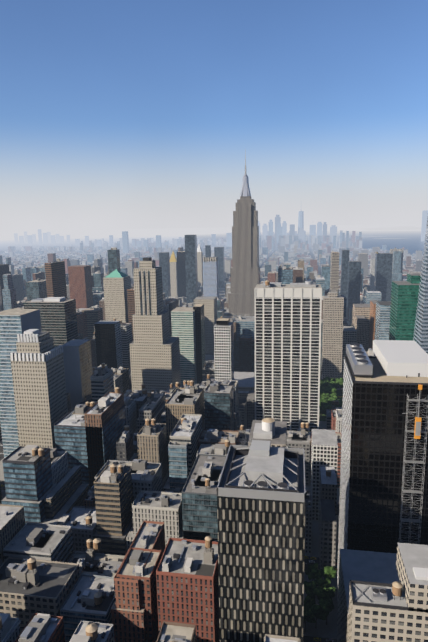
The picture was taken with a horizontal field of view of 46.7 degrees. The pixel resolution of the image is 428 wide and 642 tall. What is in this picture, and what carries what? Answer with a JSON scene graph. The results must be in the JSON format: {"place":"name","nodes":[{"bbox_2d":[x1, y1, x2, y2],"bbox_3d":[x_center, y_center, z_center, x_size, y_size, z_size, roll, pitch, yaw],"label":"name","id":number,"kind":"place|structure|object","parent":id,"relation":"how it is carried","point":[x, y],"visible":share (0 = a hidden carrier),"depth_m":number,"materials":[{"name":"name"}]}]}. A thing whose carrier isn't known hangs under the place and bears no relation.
{"place":"outdoors","nodes":[
{"label":"outdoors","id":0,"kind":"place"},
{"bbox_2d":[0,224,421,641],"bbox_3d":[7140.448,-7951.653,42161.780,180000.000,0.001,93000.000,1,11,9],"label":"ground","id":1,"kind":"structure","parent":0,"point":[7,238],"depth_m":18669.71,"materials":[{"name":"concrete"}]},
{"bbox_2d":[1,395,342,641],"bbox_3d":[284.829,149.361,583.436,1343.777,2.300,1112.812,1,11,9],"label":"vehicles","id":2,"kind":"object","parent":1,"relation":"on","point":[313,561],"visible":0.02,"depth_m":391.11,"materials":[{"name":"paint"}]},
{"bbox_2d":[0,288,349,638],"bbox_3d":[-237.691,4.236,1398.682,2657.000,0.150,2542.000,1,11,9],"label":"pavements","id":3,"kind":"structure","parent":1,"relation":"on","point":[324,630],"depth_m":374.97,"materials":[{"name":"grey concrete"}]},
{"bbox_2d":[303,377,342,631],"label":"trees","id":4,"kind":"object","parent":3,"relation":"on","point":[324,591],"visible":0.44,"depth_m":351.91,"materials":[{"name":"green plant"}]},
{"bbox_2d":[0,230,422,641],"bbox_3d":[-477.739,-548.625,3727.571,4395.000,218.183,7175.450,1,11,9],"label":"city blocks","id":5,"kind":"structure","parent":1,"relation":"on","point":[108,520],"depth_m":362.17,"materials":[{"name":"grey concrete"}]},
{"bbox_2d":[0,149,427,641],"bbox_3d":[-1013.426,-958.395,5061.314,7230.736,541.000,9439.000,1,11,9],"label":"skyscrapers","id":6,"kind":"structure","parent":1,"relation":"on","point":[382,563],"depth_m":447.66,"materials":[{"name":"grey concrete"}]},
{"bbox_2d":[217,236,402,241],"bbox_3d":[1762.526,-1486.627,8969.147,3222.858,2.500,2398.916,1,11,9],"label":"harbour islands","id":7,"kind":"object","parent":1,"relation":"on","point":[367,236],"visible":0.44,"depth_m":8403.95,"materials":[{"name":"grey"}]},
{"bbox_2d":[0,0,427,231],"label":"sky","id":8,"kind":"structure","parent":0,"point":[115,114],"materials":[{"name":"blue"}]},
{"bbox_2d":[197,231,424,255],"bbox_3d":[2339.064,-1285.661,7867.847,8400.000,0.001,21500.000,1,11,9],"label":"water","id":9,"kind":"structure","parent":0,"point":[411,242],"depth_m":8172.30,"materials":[{"name":"blue liquid"}]},
{"bbox_2d":[319,390,342,420],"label":"park lawn","id":10,"kind":"structure","parent":0,"point":[323,418],"depth_m":695.61,"materials":[{"name":"green plant"}]},
{"bbox_2d":[348,226,420,229],"bbox_3d":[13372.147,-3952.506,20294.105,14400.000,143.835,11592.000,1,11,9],"label":"shore hills","id":11,"kind":"structure","parent":0,"point":[401,228],"depth_m":19348.19,"materials":[{"name":"grey"}]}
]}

